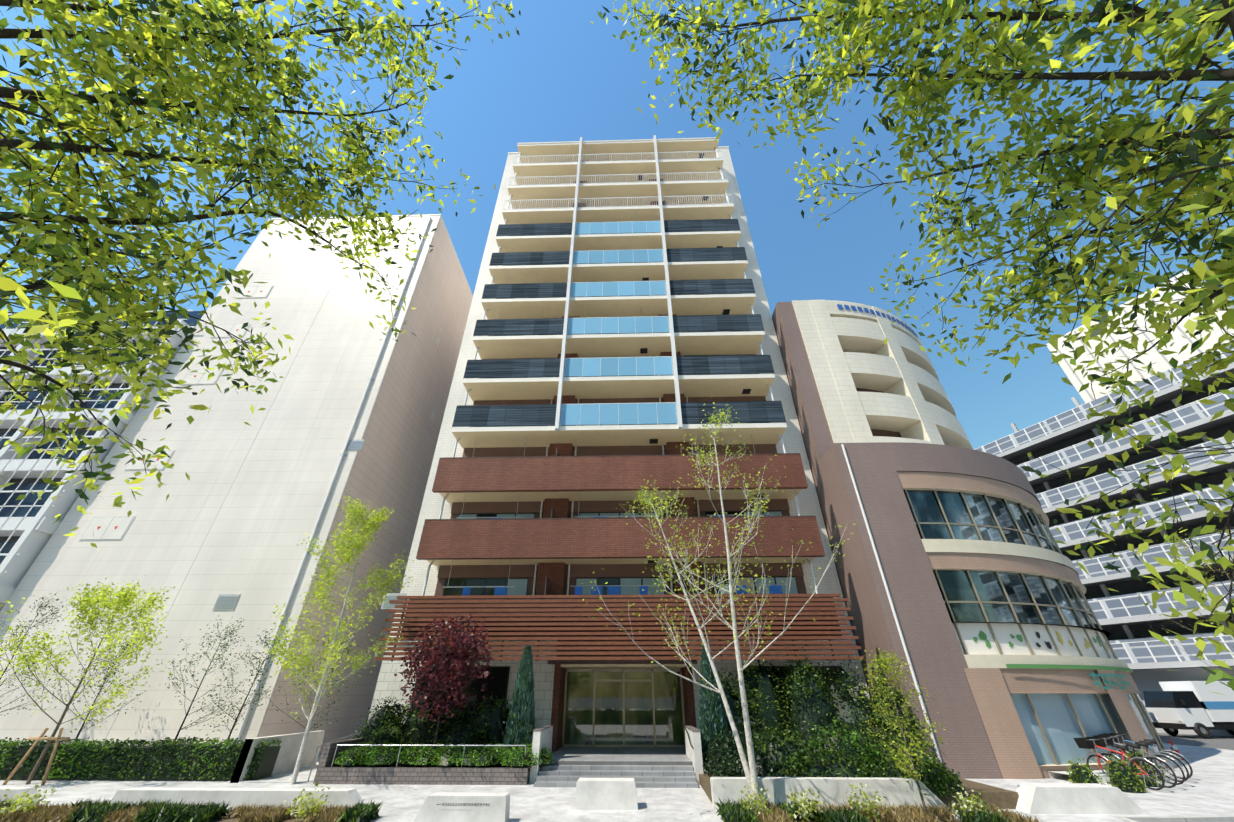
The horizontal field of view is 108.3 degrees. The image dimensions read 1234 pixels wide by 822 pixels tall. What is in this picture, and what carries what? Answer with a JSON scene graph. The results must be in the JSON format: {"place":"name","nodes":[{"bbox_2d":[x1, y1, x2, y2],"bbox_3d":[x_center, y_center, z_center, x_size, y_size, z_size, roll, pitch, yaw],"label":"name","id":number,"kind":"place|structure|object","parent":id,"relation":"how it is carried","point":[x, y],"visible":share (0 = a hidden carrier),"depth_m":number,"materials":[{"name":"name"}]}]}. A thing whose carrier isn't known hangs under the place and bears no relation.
{"place":"outdoors","nodes":[
{"label":"outdoors","id":0,"kind":"place"},
{"bbox_2d":[0,214,472,752],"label":"panel building","id":1,"kind":"structure","parent":0,"point":[352,400],"depth_m":21.73,"materials":[{"name":"beige concrete"}]},
{"bbox_2d":[0,782,1041,821],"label":"hedge","id":2,"kind":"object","parent":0,"point":[803,810],"depth_m":9.25,"materials":[{"name":"green plant"}]},
{"bbox_2d":[855,648,946,817],"bbox_3d":[6.506,7.242,10.220,1.688,3.213,2.188,-1,-33,1],"label":"tree wood","id":3,"kind":"object","parent":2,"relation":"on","point":[883,662],"visible":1,"depth_m":10.38,"materials":[{"name":"green plant"}]},
{"bbox_2d":[0,743,1233,821],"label":"pavement","id":4,"kind":"structure","parent":0,"point":[1204,792],"depth_m":11.26,"materials":[{"name":"concrete"}]},
{"bbox_2d":[0,787,40,804],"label":"seat block","id":5,"kind":"structure","parent":4,"relation":"on","point":[11,792],"depth_m":10.14,"materials":[{"name":"concrete"}]},
{"bbox_2d":[0,591,76,715],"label":"slim tree","id":6,"kind":"object","parent":4,"relation":"on","point":[30,627],"visible":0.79,"depth_m":16.15,"materials":[{"name":"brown plant"}]},
{"bbox_2d":[0,575,174,784],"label":"tree","id":7,"kind":"object","parent":4,"relation":"on","point":[126,599],"visible":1,"depth_m":14.04,"materials":[{"name":"green plant"}]},
{"bbox_2d":[49,637,152,738],"bbox_3d":[-17.783,10.015,15.550,3.001,4.022,2.914,-1,-33,1],"label":"slim tree","id":8,"kind":"object","parent":4,"relation":"on","point":[94,702],"visible":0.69,"depth_m":15.57,"materials":[{"name":"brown plant"}]},
{"bbox_2d":[159,615,255,739],"bbox_3d":[-14.210,9.544,15.312,2.791,4.561,2.318,14,-35,-21],"label":"slim tree","id":9,"kind":"object","parent":4,"relation":"on","point":[216,659],"visible":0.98,"depth_m":15.32,"materials":[{"name":"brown plant"}]},
{"bbox_2d":[110,787,363,813],"bbox_3d":[-8.446,8.803,10.053,5.820,0.420,0.351,-1,-33,1],"label":"stone bench","id":10,"kind":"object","parent":4,"relation":"on","point":[279,796],"depth_m":9.98,"materials":[{"name":"stone"}]},
{"bbox_2d":[202,628,289,739],"bbox_3d":[-12.617,9.553,15.080,2.632,4.296,2.291,-21,-38,29],"label":"slim tree","id":11,"kind":"object","parent":4,"relation":"on","point":[244,705],"visible":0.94,"depth_m":15.37,"materials":[{"name":"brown plant"}]},
{"bbox_2d":[259,491,415,784],"bbox_3d":[-9.352,6.959,14.800,4.300,8.416,4.270,-1,-33,1],"label":"tree","id":12,"kind":"object","parent":4,"relation":"on","point":[357,541],"visible":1,"depth_m":14.70,"materials":[{"name":"green plant"}]},
{"bbox_2d":[226,731,525,783],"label":"railing","id":13,"kind":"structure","parent":4,"relation":"on","point":[285,764],"depth_m":13.65,"materials":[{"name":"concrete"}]},
{"bbox_2d":[250,627,358,728],"bbox_3d":[-10.440,9.801,15.481,2.852,4.310,2.787,-14,-35,21],"label":"slim tree","id":14,"kind":"object","parent":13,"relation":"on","point":[320,679],"visible":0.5,"depth_m":15.92,"materials":[{"name":"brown plant"}]},
{"bbox_2d":[414,792,509,821],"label":"sign block","id":15,"kind":"structure","parent":4,"relation":"on","point":[461,807],"depth_m":9.19,"materials":[{"name":"stone"}]},
{"bbox_2d":[0,644,1165,808],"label":"shrub","id":16,"kind":"object","parent":4,"relation":"on","point":[811,730],"visible":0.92,"depth_m":13.27,"materials":[{"name":"green plant"}]},
{"bbox_2d":[394,611,494,748],"bbox_3d":[-5.563,8.802,14.327,2.999,4.216,2.949,23,-39,-31],"label":"red maple wood","id":17,"kind":"object","parent":16,"relation":"on","point":[441,676],"visible":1,"depth_m":14.31,"materials":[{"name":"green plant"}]},
{"bbox_2d":[575,778,637,809],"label":"seat block","id":18,"kind":"structure","parent":4,"relation":"on","point":[606,793],"depth_m":10.28,"materials":[{"name":"concrete"}]},
{"bbox_2d":[368,135,869,787],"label":"apartment tower","id":19,"kind":"structure","parent":4,"relation":"on","point":[618,339],"depth_m":20.61,"materials":[{"name":"beige concrete"}]},
{"bbox_2d":[581,397,858,808],"bbox_3d":[3.036,4.157,11.793,6.598,10.114,5.028,-15,-35,22],"label":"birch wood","id":20,"kind":"object","parent":4,"relation":"on","point":[751,776],"visible":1,"depth_m":11.83,"materials":[{"name":"plant"}]},
{"bbox_2d":[710,777,951,811],"bbox_3d":[4.853,8.811,10.244,5.300,0.580,0.301,-1,-33,1],"label":"stone bench","id":21,"kind":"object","parent":4,"relation":"on","point":[834,790],"depth_m":10.18,"materials":[{"name":"stone"}]},
{"bbox_2d":[772,300,1176,783],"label":"curved corner building","id":22,"kind":"structure","parent":4,"relation":"on","point":[963,588],"depth_m":17.15,"materials":[{"name":"brown tile"}]},
{"bbox_2d":[1016,783,1146,814],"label":"seat block","id":23,"kind":"structure","parent":4,"relation":"on","point":[1066,798],"depth_m":9.90,"materials":[{"name":"concrete"}]},
{"bbox_2d":[1073,738,1164,790],"bbox_3d":[14.088,9.836,12.478,0.608,1.052,1.709,18,-37,-26],"label":"bicycle","id":24,"kind":"object","parent":4,"relation":"on","point":[1086,743],"visible":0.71,"depth_m":12.58,"materials":[{"name":"red metal"}]},
{"bbox_2d":[1085,737,1176,787],"bbox_3d":[14.694,9.983,12.725,0.608,1.052,1.708,20,-38,-28],"label":"bicycle","id":25,"kind":"object","parent":4,"relation":"on","point":[1102,743],"visible":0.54,"depth_m":12.63,"materials":[{"name":"metal"}]},
{"bbox_2d":[1093,735,1184,784],"bbox_3d":[15.303,10.182,13.058,0.608,1.052,1.708,22,-39,-31],"label":"bicycle","id":26,"kind":"object","parent":4,"relation":"on","point":[1113,743],"visible":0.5,"depth_m":12.84,"materials":[{"name":"metal"}]},
{"bbox_2d":[1098,734,1188,781],"bbox_3d":[15.914,10.444,13.468,0.608,1.052,1.707,24,-40,-33],"label":"bicycle","id":27,"kind":"object","parent":4,"relation":"on","point":[1116,739],"visible":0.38,"depth_m":13.17,"materials":[{"name":"metal"}]},
{"bbox_2d":[1103,733,1192,778],"bbox_3d":[16.525,10.706,13.879,0.608,1.052,1.707,27,-41,-35],"label":"bicycle","id":28,"kind":"object","parent":4,"relation":"on","point":[1121,739],"visible":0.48,"depth_m":13.55,"materials":[{"name":"metal"}]},
{"bbox_2d":[1170,741,1183,759],"bbox_3d":[21.787,13.279,17.353,0.380,0.700,0.380,-1,-33,1],"label":"traffic cone","id":29,"kind":"object","parent":4,"relation":"on","point":[1174,748],"visible":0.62,"depth_m":17.37,"materials":[{"name":"white plastic"}]},
{"bbox_2d":[1147,534,1233,673],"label":"tree","id":30,"kind":"object","parent":4,"relation":"on","point":[1183,545],"visible":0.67,"depth_m":14.60,"materials":[{"name":"green plant"}]},
{"bbox_2d":[0,0,1233,449],"label":"sky","id":31,"kind":"structure","parent":0,"point":[566,76],"materials":[{"name":"blue"}]},
{"bbox_2d":[1134,694,1151,720],"bbox_3d":[31.002,19.708,29.568,5.920,2.990,2.360,-1,-33,1],"label":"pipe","id":32,"kind":"object","parent":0,"point":[1144,707],"depth_m":28.65,"materials":[{"name":"grey metal"}]},
{"bbox_2d":[1109,733,1233,821],"bbox_3d":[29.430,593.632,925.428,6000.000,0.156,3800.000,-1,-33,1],"label":"ground","id":33,"kind":"structure","parent":0,"point":[1220,742],"depth_m":26.00,"materials":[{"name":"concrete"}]},
{"bbox_2d":[0,0,1233,695],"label":"street tree limbs","id":34,"kind":"object","parent":33,"relation":"on","point":[176,100],"visible":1,"depth_m":4.70,"materials":[{"name":"green plant"}]},
{"bbox_2d":[974,270,1233,735],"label":"parking garage","id":35,"kind":"structure","parent":33,"relation":"on","point":[1061,440],"depth_m":34.35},
{"bbox_2d":[1143,681,1233,738],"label":"van","id":36,"kind":"object","parent":33,"relation":"on","point":[1199,708],"visible":1,"depth_m":28.06,"materials":[{"name":"white metal"}]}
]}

